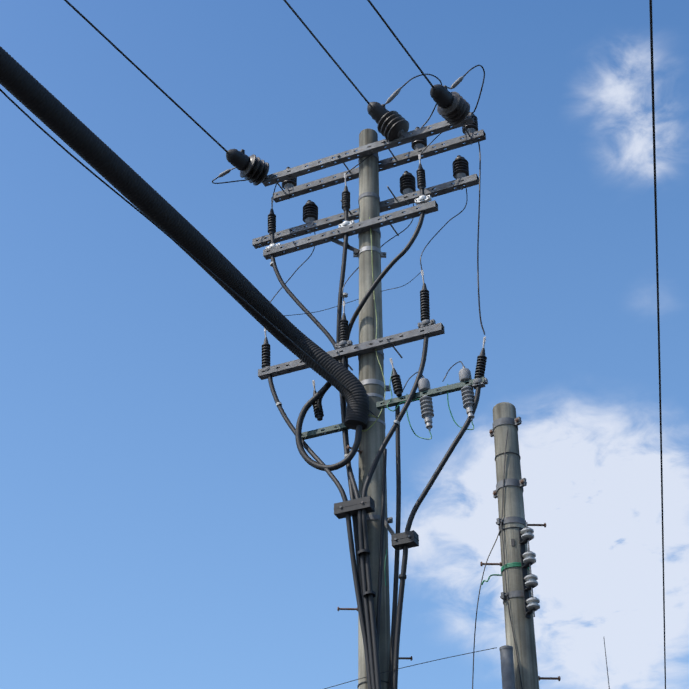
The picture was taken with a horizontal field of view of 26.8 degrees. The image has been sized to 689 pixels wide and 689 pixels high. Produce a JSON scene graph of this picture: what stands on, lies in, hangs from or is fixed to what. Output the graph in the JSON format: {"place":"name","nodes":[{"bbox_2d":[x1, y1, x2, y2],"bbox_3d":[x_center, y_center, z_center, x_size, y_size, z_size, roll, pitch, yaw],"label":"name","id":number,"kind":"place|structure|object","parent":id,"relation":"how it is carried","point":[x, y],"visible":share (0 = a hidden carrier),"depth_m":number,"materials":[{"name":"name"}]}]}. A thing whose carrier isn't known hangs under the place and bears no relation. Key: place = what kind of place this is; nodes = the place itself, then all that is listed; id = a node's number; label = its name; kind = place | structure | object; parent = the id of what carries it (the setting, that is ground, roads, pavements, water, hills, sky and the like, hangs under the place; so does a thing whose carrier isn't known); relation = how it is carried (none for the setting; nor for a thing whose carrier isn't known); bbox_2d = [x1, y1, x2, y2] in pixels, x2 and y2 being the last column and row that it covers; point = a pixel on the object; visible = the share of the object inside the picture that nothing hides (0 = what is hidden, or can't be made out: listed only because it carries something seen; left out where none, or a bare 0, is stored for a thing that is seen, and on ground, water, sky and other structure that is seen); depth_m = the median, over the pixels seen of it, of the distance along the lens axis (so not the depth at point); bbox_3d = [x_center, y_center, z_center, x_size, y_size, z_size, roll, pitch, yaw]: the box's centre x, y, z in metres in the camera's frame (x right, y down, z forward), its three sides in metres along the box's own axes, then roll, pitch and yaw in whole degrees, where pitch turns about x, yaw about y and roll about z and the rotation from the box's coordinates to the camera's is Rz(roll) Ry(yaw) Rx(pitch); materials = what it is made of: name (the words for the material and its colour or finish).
{"place":"outdoors","nodes":[
{"label":"outdoors","id":0,"kind":"place"},
{"bbox_2d":[0,0,688,688],"label":"sky","id":1,"kind":"structure","parent":0,"point":[164,524],"materials":[{"name":"blue"}]},
{"bbox_3d":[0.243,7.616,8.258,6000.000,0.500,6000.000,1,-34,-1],"label":"ground","id":2,"kind":"structure","parent":0,"visible":0},
{"bbox_2d":[0,0,665,688],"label":"utility pole","id":3,"kind":"object","parent":2,"relation":"on","point":[364,508],"visible":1,"depth_m":12.78,"materials":[{"name":"concrete"}]},
{"bbox_2d":[472,402,560,688],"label":"utility pole","id":4,"kind":"object","parent":2,"relation":"on","point":[518,658],"visible":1,"depth_m":10.98,"materials":[{"name":"concrete"}]},
{"bbox_2d":[604,640,609,688],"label":"antenna","id":5,"kind":"object","parent":2,"relation":"on","point":[606,666],"visible":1,"depth_m":30.54,"materials":[{"name":"grey metal"}]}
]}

